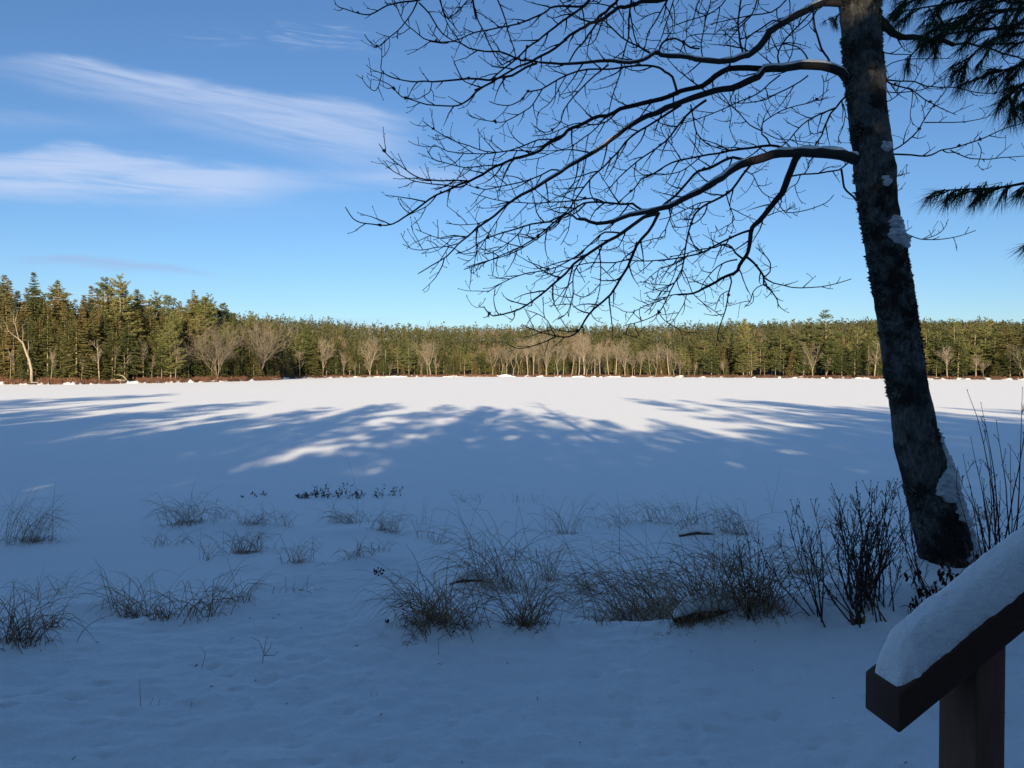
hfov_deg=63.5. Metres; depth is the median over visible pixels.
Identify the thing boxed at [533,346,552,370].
bare tree
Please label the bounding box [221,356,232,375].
spruce tree
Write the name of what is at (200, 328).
pine tree
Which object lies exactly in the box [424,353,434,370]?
pine tree
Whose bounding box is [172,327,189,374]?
spruce tree
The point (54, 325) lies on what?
spruce tree
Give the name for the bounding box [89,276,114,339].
pine tree
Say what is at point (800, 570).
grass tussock
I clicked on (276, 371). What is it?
spruce tree
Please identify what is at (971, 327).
pine tree
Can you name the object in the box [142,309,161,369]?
spruce tree
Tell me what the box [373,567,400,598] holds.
seed stalk
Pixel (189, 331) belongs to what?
spruce tree
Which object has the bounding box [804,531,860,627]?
bare shrub
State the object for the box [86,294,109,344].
spruce tree
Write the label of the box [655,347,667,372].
spruce tree
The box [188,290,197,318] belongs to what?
spruce tree
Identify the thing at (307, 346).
pine tree
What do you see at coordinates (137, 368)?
spruce tree
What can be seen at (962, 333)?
pine tree
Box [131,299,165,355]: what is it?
pine tree
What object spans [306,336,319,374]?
spruce tree
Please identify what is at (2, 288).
spruce tree
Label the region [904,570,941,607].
leafy shrub
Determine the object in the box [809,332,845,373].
pine tree
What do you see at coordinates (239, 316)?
spruce tree
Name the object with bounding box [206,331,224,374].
spruce tree
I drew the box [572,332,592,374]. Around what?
bare tree
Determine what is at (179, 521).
grass tussock
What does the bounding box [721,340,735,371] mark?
spruce tree
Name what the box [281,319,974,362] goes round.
leafless wood
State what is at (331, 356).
pine tree
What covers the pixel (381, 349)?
pine tree
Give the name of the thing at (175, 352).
bare tree
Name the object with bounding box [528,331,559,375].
bare tree
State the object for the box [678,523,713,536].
fallen log
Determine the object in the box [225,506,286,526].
grass tussock
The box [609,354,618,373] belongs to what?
pine tree
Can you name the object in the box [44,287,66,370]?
spruce tree
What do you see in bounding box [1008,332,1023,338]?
pine tree
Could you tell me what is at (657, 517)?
grass tussock
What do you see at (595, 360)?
bare tree
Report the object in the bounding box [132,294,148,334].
spruce tree
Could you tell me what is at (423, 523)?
grass tussock
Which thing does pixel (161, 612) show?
grass tussock
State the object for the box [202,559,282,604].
grass tussock
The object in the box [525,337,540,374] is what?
bare tree
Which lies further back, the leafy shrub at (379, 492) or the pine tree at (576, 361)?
the pine tree at (576, 361)
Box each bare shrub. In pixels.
[720,532,781,621]
[758,497,836,627]
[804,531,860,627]
[824,478,913,622]
[860,529,917,611]
[892,488,930,589]
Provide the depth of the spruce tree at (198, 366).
181.52 m
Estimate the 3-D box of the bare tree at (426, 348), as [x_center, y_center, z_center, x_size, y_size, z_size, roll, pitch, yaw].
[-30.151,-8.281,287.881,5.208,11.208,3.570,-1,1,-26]
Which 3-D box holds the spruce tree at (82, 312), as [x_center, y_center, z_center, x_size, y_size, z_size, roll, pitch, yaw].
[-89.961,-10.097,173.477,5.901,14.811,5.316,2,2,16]
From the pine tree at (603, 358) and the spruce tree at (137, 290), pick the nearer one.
the spruce tree at (137, 290)
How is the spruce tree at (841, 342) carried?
on the shore land
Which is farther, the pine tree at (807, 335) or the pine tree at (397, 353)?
the pine tree at (397, 353)
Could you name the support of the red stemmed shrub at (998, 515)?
on the snowy bank
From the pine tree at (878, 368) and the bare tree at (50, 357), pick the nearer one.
the bare tree at (50, 357)
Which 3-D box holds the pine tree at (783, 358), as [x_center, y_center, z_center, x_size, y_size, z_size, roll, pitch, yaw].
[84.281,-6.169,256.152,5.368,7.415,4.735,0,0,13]
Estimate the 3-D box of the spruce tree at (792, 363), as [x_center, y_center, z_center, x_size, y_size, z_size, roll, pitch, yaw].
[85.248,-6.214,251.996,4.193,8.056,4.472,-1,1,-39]
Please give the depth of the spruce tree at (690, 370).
277.23 m
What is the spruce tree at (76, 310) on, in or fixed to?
on the shore land
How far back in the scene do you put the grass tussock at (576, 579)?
8.84 m
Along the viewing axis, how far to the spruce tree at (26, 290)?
183.76 m
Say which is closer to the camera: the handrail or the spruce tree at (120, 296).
the handrail
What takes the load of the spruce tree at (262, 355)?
on the shore land
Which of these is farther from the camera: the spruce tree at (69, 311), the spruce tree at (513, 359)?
the spruce tree at (513, 359)
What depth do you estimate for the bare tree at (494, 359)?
291.01 m
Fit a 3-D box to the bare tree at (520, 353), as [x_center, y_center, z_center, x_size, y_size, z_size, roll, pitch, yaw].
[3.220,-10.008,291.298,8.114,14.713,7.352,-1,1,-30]
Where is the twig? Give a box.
[258,638,273,662]
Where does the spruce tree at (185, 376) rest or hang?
on the shore land
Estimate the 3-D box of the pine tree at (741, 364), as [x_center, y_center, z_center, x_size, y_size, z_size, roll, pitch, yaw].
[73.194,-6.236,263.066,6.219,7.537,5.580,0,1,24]
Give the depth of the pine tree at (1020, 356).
215.47 m
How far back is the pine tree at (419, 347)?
315.31 m
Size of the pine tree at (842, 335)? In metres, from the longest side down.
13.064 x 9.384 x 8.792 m
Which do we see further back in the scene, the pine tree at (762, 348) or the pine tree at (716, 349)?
the pine tree at (716, 349)
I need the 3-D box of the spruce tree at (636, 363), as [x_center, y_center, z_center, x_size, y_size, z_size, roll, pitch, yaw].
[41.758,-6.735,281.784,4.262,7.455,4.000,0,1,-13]
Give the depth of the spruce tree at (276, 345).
220.37 m
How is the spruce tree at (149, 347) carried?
on the shore land
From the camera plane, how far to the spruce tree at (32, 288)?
181.91 m
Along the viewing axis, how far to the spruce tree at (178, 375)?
175.35 m
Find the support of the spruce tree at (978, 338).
on the shore land
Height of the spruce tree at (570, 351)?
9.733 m
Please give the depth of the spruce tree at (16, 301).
172.37 m
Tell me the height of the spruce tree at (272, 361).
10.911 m
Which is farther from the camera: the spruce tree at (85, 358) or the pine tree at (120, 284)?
the pine tree at (120, 284)
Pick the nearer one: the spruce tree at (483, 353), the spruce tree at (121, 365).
the spruce tree at (121, 365)
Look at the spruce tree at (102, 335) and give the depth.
168.09 m
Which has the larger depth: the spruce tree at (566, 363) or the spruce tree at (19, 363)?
the spruce tree at (566, 363)
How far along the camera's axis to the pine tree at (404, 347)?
318.10 m
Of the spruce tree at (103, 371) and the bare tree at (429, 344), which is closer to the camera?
the spruce tree at (103, 371)
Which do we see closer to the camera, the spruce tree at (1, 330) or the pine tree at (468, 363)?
the spruce tree at (1, 330)
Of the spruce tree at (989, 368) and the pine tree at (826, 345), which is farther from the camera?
the pine tree at (826, 345)
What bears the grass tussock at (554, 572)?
on the snowy bank
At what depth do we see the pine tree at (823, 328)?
249.83 m
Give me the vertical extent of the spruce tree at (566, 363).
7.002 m
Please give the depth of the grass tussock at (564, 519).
13.38 m
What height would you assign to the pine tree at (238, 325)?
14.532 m
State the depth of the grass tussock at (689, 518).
12.96 m
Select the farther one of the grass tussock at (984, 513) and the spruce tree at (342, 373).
the spruce tree at (342, 373)
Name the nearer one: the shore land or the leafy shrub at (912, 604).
the leafy shrub at (912, 604)
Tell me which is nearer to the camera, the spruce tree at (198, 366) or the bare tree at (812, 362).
the spruce tree at (198, 366)
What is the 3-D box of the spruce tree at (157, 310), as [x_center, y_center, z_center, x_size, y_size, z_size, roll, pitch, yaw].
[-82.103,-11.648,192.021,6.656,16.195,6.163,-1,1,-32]
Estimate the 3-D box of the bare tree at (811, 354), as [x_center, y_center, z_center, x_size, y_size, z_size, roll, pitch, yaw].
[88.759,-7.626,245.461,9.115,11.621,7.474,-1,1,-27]
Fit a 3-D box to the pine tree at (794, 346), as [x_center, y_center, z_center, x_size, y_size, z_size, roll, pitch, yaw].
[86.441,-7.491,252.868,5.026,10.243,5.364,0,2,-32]
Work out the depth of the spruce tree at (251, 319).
214.35 m
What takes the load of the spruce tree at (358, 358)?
on the shore land
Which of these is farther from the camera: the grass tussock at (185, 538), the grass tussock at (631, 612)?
the grass tussock at (185, 538)
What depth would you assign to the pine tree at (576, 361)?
290.90 m
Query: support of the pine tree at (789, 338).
on the shore land
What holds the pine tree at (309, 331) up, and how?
on the shore land
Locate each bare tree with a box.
[0,307,34,381]
[7,346,14,378]
[49,346,56,377]
[90,339,101,378]
[109,342,119,378]
[139,339,147,377]
[172,339,183,380]
[182,321,258,377]
[184,346,192,376]
[234,315,298,376]
[294,345,304,374]
[318,335,334,374]
[337,349,349,370]
[354,333,382,375]
[409,338,439,374]
[421,347,430,373]
[483,346,505,373]
[494,347,510,374]
[502,346,521,373]
[504,342,526,374]
[509,338,530,375]
[520,340,533,374]
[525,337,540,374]
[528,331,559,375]
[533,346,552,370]
[538,339,571,374]
[560,346,569,374]
[568,344,581,374]
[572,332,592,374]
[573,340,590,374]
[580,349,595,375]
[591,351,602,374]
[593,340,603,374]
[602,339,611,374]
[610,339,629,374]
[611,339,633,374]
[627,352,638,374]
[635,350,646,373]
[639,348,658,374]
[646,341,664,375]
[654,347,663,373]
[659,340,678,374]
[662,348,681,375]
[798,339,822,376]
[804,359,816,370]
[866,341,880,375]
[935,345,954,376]
[970,355,980,376]
[980,361,988,375]
[1004,343,1023,377]
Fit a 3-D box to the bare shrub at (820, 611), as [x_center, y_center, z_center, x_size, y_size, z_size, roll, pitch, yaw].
[2.006,1.213,5.696,0.475,0.918,0.725,0,1,-18]
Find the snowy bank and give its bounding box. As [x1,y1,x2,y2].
[0,492,1023,767]
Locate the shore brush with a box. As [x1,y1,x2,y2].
[0,374,1022,384]
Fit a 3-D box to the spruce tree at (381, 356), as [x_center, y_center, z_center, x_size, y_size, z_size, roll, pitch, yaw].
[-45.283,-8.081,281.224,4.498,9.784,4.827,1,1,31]
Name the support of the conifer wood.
on the shore land
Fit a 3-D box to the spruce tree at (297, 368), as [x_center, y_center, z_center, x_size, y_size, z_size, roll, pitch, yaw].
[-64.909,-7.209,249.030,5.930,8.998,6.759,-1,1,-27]
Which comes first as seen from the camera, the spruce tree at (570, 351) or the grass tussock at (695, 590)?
the grass tussock at (695, 590)
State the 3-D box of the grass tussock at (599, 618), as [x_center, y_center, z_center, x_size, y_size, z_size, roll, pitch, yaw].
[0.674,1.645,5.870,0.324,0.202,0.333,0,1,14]
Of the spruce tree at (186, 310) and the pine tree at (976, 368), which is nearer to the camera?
the spruce tree at (186, 310)
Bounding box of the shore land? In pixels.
[0,339,1023,384]
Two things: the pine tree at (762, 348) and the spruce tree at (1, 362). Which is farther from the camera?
the pine tree at (762, 348)
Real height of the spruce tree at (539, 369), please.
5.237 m
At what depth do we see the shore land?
280.03 m
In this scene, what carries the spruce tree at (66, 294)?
on the shore land
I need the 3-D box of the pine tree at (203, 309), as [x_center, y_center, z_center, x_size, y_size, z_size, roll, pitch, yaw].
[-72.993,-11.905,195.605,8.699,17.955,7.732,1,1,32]
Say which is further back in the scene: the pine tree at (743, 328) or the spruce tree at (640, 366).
the spruce tree at (640, 366)
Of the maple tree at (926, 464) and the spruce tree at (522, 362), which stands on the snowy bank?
the maple tree at (926, 464)
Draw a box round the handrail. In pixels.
[866,525,1023,767]
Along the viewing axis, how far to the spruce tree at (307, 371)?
251.18 m
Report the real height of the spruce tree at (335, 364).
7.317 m
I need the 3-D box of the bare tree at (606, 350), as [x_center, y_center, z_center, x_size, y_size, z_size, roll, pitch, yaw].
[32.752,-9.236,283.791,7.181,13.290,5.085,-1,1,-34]
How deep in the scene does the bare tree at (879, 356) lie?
232.60 m
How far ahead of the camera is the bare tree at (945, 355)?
222.21 m
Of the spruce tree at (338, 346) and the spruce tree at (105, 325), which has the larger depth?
the spruce tree at (338, 346)
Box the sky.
[0,0,1023,340]
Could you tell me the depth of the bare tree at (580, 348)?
283.90 m
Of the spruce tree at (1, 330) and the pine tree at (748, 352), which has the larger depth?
the pine tree at (748, 352)
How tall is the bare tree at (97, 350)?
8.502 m
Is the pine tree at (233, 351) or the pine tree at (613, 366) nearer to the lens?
the pine tree at (233, 351)
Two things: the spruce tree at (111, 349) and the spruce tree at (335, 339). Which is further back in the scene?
the spruce tree at (335, 339)
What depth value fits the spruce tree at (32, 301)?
168.87 m
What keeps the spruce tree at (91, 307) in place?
on the shore land
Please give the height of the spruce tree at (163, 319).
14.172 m
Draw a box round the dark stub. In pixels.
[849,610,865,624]
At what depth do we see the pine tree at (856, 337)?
252.17 m
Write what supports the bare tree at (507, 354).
on the shore land
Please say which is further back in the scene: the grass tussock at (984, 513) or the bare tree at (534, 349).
the bare tree at (534, 349)
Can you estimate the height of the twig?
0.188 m
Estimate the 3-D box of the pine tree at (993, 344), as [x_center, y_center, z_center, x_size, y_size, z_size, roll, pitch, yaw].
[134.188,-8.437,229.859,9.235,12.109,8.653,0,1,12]
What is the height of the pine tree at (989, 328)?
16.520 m
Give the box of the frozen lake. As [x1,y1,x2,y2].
[0,377,1023,498]
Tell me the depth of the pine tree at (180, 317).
189.49 m
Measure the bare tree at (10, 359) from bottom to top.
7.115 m
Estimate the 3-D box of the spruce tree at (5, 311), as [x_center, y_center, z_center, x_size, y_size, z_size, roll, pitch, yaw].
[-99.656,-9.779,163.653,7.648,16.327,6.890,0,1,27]
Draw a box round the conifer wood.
[19,289,1023,367]
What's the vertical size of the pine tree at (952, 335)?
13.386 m
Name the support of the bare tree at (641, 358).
on the shore land
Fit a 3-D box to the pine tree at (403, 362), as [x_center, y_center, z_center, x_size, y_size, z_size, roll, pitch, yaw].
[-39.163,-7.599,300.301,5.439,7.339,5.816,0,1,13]
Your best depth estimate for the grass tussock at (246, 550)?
11.52 m
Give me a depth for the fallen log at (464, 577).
8.97 m
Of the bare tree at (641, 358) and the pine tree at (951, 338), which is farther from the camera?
the bare tree at (641, 358)
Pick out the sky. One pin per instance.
(221, 149)
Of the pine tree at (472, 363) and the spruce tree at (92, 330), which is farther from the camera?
the pine tree at (472, 363)
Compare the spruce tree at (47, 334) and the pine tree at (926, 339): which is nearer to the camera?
the spruce tree at (47, 334)
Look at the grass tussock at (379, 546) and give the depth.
11.54 m
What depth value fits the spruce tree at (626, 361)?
286.61 m
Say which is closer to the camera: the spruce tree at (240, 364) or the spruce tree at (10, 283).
the spruce tree at (10, 283)
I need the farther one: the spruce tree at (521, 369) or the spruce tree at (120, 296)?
the spruce tree at (521, 369)
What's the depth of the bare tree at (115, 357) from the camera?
162.87 m
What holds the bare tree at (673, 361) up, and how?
on the shore land
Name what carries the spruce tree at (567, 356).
on the shore land
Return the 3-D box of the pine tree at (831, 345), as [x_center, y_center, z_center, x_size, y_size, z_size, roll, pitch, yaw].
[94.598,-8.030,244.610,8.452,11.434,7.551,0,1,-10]
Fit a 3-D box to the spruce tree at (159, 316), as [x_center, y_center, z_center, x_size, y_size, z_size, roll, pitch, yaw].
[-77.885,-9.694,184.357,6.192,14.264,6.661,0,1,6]
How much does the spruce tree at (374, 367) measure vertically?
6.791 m
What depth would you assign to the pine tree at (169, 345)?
172.25 m
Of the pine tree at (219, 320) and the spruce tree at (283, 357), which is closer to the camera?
the pine tree at (219, 320)
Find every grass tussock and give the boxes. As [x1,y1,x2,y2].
[0,480,82,545]
[0,577,112,653]
[1,565,69,599]
[33,595,87,629]
[43,568,96,593]
[60,558,204,621]
[104,555,274,623]
[141,471,246,527]
[141,595,195,623]
[145,528,202,547]
[193,524,229,559]
[199,527,280,554]
[200,503,233,518]
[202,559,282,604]
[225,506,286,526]
[269,503,301,526]
[271,534,326,563]
[272,578,327,593]
[305,492,383,523]
[320,536,380,565]
[350,543,549,645]
[359,499,413,535]
[369,537,397,552]
[395,483,602,597]
[401,629,455,644]
[403,497,447,539]
[430,528,452,543]
[460,558,591,633]
[499,491,737,621]
[511,528,579,582]
[527,490,598,533]
[545,554,605,593]
[581,603,626,629]
[587,502,644,528]
[610,506,821,635]
[619,493,685,524]
[660,488,724,536]
[674,528,774,570]
[679,530,863,626]
[694,494,772,535]
[752,522,878,575]
[811,510,854,529]
[967,494,1012,519]
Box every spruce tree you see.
[0,275,18,350]
[0,293,18,366]
[0,315,18,374]
[0,316,32,378]
[0,341,8,377]
[1,280,20,319]
[4,298,27,374]
[7,301,37,375]
[11,317,46,381]
[12,293,24,331]
[12,346,26,378]
[16,291,21,307]
[17,290,46,344]
[18,288,36,331]
[18,316,44,376]
[23,272,44,315]
[24,345,46,376]
[25,317,51,376]
[33,319,61,374]
[35,341,49,374]
[36,293,49,323]
[38,300,57,374]
[41,279,71,330]
[43,319,62,365]
[43,349,66,378]
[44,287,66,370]
[44,328,72,377]
[52,320,83,378]
[53,303,78,367]
[55,296,75,343]
[57,319,92,377]
[62,292,75,309]
[62,309,82,366]
[66,303,78,353]
[70,299,89,345]
[73,342,96,379]
[75,316,91,371]
[76,295,90,325]
[76,300,90,346]
[78,310,108,370]
[81,347,101,377]
[83,300,100,369]
[85,286,100,321]
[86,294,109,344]
[87,309,113,365]
[88,349,112,378]
[97,289,125,352]
[97,307,114,373]
[97,329,130,380]
[97,342,113,376]
[101,288,122,341]
[102,284,144,362]
[105,310,129,372]
[111,320,141,380]
[113,343,129,377]
[118,290,133,361]
[125,309,147,372]
[126,340,146,378]
[130,289,146,319]
[130,306,143,369]
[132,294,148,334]
[132,337,155,376]
[133,292,142,347]
[138,321,156,372]
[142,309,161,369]
[143,336,159,375]
[146,321,168,378]
[149,299,162,328]
[152,308,166,350]
[154,342,169,378]
[156,309,175,370]
[171,337,186,378]
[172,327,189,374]
[176,307,202,371]
[179,352,188,379]
[184,320,196,373]
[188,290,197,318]
[189,349,204,376]
[197,360,209,376]
[201,346,219,376]
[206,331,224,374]
[212,349,229,376]
[219,319,229,357]
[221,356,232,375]
[224,327,242,370]
[230,356,242,376]
[235,325,255,372]
[235,347,250,375]
[237,315,245,347]
[240,329,260,373]
[245,361,250,375]
[246,318,262,364]
[246,348,262,377]
[256,336,265,373]
[258,335,274,373]
[262,356,274,376]
[267,327,282,372]
[269,330,284,374]
[272,359,279,375]
[276,350,292,375]
[288,346,306,374]
[298,342,316,374]
[305,347,322,375]
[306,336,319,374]
[313,334,325,373]
[318,342,336,374]
[330,338,346,369]
[330,353,341,375]
[331,334,338,352]
[338,358,345,374]
[344,352,354,372]
[347,349,356,372]
[350,352,368,374]
[356,340,373,371]
[358,356,368,373]
[371,355,382,373]
[374,346,382,371]
[386,346,398,370]
[408,351,418,373]
[415,357,424,374]
[433,361,440,373]
[435,354,444,373]
[437,350,450,373]
[447,355,458,374]
[453,351,460,373]
[472,361,480,374]
[479,350,489,373]
[488,359,496,374]
[491,351,507,373]
[510,349,521,369]
[511,358,518,371]
[517,349,526,373]
[517,365,523,374]
[523,352,536,373]
[530,353,536,371]
[537,360,544,373]
[559,349,572,370]
[561,356,570,373]
[564,345,576,369]
[578,360,589,372]
[604,359,611,372]
[612,353,628,372]
[617,363,621,374]
[621,349,633,373]
[629,353,639,374]
[635,348,645,369]
[635,355,645,372]
[647,352,657,373]
[654,357,666,374]
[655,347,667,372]
[665,353,677,373]
[685,353,692,374]
[689,341,701,369]
[692,353,702,371]
[713,344,731,372]
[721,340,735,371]
[728,340,744,373]
[777,331,789,372]
[785,351,797,375]
[836,338,849,374]
[843,342,864,375]
[924,329,944,374]
[929,350,949,375]
[941,336,971,376]
[968,327,996,374]
[969,344,993,375]
[986,360,994,374]
[989,326,1022,375]
[990,361,1001,376]
[999,345,1023,377]
[1016,334,1023,375]
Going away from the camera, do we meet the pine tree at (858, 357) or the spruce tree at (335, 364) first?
the pine tree at (858, 357)
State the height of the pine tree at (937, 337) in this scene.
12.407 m
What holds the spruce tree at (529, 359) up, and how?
on the shore land
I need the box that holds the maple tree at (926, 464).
[334,0,1023,567]
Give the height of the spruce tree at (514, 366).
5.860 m
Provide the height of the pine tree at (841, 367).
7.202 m
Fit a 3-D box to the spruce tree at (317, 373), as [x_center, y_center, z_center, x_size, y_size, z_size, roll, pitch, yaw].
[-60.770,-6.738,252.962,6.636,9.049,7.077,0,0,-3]
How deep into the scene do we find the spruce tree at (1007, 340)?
224.82 m
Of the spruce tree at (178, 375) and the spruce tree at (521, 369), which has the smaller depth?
the spruce tree at (178, 375)
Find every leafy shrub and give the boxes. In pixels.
[295,482,365,498]
[372,484,384,498]
[389,486,402,495]
[900,599,922,613]
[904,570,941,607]
[933,554,979,586]
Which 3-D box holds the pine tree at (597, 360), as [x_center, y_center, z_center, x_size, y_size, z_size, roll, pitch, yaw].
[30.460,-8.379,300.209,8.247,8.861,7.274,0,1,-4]
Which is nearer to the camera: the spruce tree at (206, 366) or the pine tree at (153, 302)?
the spruce tree at (206, 366)
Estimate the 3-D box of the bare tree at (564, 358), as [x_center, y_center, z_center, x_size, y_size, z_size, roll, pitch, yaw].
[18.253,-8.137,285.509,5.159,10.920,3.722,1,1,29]
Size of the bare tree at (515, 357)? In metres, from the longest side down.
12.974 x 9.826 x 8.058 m
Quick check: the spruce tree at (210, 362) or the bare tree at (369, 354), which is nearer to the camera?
the spruce tree at (210, 362)
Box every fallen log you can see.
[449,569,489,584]
[671,587,738,622]
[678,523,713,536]
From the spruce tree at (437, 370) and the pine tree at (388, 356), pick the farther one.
the spruce tree at (437, 370)
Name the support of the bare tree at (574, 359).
on the shore land
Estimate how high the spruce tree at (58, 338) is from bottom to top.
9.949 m
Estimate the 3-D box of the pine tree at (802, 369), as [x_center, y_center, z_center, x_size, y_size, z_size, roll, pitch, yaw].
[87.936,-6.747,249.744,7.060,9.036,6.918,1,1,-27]
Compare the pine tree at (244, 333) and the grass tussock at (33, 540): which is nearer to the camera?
the grass tussock at (33, 540)
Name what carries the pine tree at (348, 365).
on the shore land
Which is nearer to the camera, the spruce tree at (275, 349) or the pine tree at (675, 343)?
the spruce tree at (275, 349)
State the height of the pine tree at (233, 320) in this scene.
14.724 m
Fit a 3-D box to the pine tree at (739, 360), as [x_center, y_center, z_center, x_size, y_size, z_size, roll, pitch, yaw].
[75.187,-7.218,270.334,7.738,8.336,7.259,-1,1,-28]
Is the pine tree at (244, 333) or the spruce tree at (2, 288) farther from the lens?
the pine tree at (244, 333)
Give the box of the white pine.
[820,0,1023,270]
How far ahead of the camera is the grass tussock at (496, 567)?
8.87 m
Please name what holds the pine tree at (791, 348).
on the shore land
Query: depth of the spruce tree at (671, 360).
291.08 m
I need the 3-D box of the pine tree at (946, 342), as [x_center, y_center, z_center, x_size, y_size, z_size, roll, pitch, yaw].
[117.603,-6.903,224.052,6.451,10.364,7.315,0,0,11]
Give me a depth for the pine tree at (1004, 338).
251.36 m
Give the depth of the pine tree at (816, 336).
253.60 m
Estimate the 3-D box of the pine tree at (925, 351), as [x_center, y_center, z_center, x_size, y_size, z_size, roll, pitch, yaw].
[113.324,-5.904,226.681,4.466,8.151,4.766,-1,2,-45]
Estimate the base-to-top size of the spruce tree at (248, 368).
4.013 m
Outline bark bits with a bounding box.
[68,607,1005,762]
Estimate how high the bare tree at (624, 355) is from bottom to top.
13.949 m
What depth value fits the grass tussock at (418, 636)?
5.45 m
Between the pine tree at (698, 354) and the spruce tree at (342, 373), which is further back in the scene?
the pine tree at (698, 354)
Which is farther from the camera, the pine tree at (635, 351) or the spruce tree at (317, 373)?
the pine tree at (635, 351)
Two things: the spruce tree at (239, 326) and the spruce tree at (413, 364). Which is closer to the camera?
the spruce tree at (239, 326)
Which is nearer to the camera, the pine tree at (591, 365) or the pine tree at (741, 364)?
the pine tree at (741, 364)
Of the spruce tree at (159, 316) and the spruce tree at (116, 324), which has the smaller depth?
the spruce tree at (116, 324)
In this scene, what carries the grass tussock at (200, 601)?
on the snowy bank
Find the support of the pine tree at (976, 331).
on the shore land
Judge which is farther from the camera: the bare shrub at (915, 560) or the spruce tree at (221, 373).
the spruce tree at (221, 373)
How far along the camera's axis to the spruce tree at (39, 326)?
162.27 m
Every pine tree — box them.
[40,283,73,323]
[86,282,114,331]
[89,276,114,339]
[103,273,143,351]
[109,292,136,356]
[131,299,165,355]
[149,290,164,329]
[153,322,188,378]
[158,294,175,323]
[160,311,187,361]
[171,307,196,369]
[182,314,214,370]
[183,300,212,347]
[185,355,198,376]
[191,296,220,361]
[196,321,212,365]
[200,293,217,333]
[209,304,226,336]
[215,303,238,332]
[216,322,242,372]
[224,312,241,348]
[232,312,245,346]
[235,328,250,373]
[246,311,261,369]
[286,334,318,374]
[286,354,297,370]
[293,328,316,361]
[314,341,341,373]
[325,346,336,373]
[345,358,354,373]
[360,342,375,368]
[372,344,384,360]
[377,346,395,374]
[378,360,388,374]
[389,347,405,373]
[396,343,413,366]
[398,353,407,372]
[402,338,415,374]
[409,343,425,362]
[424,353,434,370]
[425,361,433,372]
[442,348,450,363]
[458,346,464,366]
[459,354,471,373]
[463,353,474,372]
[469,353,474,369]
[472,353,488,372]
[512,342,526,364]
[547,353,562,374]
[571,351,580,368]
[585,347,600,373]
[588,349,604,369]
[599,349,607,365]
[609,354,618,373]
[615,345,629,368]
[630,343,639,365]
[641,353,656,372]
[646,345,654,357]
[667,362,673,373]
[668,341,681,369]
[672,347,686,374]
[672,350,687,373]
[681,347,693,370]
[684,359,691,371]
[690,340,710,370]
[691,350,702,373]
[699,348,710,373]
[701,348,721,375]
[712,346,723,366]
[731,350,749,373]
[733,353,751,374]
[734,319,751,362]
[738,342,759,373]
[743,344,761,375]
[746,341,771,374]
[759,332,782,368]
[759,359,768,374]
[763,334,794,374]
[765,348,777,373]
[769,349,782,375]
[776,352,789,375]
[782,333,798,371]
[784,335,798,370]
[784,344,802,372]
[785,341,801,372]
[790,342,817,374]
[792,347,813,375]
[797,332,821,373]
[798,332,824,374]
[800,318,817,374]
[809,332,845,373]
[811,310,840,374]
[812,341,827,374]
[818,347,834,374]
[820,338,843,374]
[830,352,850,375]
[832,333,854,361]
[840,344,856,374]
[843,327,868,372]
[848,348,865,370]
[858,341,879,374]
[863,336,881,374]
[865,362,871,375]
[869,356,882,375]
[921,329,932,368]
[921,331,942,374]
[924,348,933,367]
[931,360,941,376]
[932,331,943,364]
[934,340,959,375]
[937,329,957,373]
[939,329,966,362]
[945,318,963,375]
[945,335,974,375]
[947,329,979,372]
[959,328,993,375]
[966,345,987,375]
[970,324,983,343]
[973,328,996,369]
[976,317,994,375]
[982,333,1006,370]
[984,331,1003,368]
[991,341,1009,375]
[992,329,1020,363]
[1002,338,1022,367]
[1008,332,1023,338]
[1011,337,1023,363]
[1011,350,1023,376]
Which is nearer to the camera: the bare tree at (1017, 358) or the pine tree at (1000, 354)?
the bare tree at (1017, 358)
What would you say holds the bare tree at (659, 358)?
on the shore land
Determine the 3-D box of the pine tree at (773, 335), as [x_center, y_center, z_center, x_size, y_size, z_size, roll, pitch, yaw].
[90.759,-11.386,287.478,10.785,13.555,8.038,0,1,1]
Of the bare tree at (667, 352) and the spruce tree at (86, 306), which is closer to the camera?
the spruce tree at (86, 306)
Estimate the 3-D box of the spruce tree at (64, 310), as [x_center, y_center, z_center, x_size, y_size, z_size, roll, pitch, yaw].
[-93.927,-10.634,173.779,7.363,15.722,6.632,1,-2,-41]
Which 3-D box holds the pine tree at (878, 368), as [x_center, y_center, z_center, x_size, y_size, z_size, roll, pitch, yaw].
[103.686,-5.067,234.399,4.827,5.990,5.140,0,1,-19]
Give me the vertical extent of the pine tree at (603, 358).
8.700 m
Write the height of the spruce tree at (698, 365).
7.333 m
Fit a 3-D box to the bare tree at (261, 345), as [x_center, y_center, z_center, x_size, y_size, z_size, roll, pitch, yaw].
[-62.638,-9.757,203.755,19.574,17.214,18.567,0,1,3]
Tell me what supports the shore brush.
on the shore land
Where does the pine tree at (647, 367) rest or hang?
on the shore land
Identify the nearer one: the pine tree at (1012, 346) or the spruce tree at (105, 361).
the spruce tree at (105, 361)
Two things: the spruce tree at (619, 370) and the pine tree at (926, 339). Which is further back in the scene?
the spruce tree at (619, 370)
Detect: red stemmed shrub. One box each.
[956,454,992,561]
[967,387,1023,550]
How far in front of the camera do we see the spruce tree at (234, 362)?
192.22 m
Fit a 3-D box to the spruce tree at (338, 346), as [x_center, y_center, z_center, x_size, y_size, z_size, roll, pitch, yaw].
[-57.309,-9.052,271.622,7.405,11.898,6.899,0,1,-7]
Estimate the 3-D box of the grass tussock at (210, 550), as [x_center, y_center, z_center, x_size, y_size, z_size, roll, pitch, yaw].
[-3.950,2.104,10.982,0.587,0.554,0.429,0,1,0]
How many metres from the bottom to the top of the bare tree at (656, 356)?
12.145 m

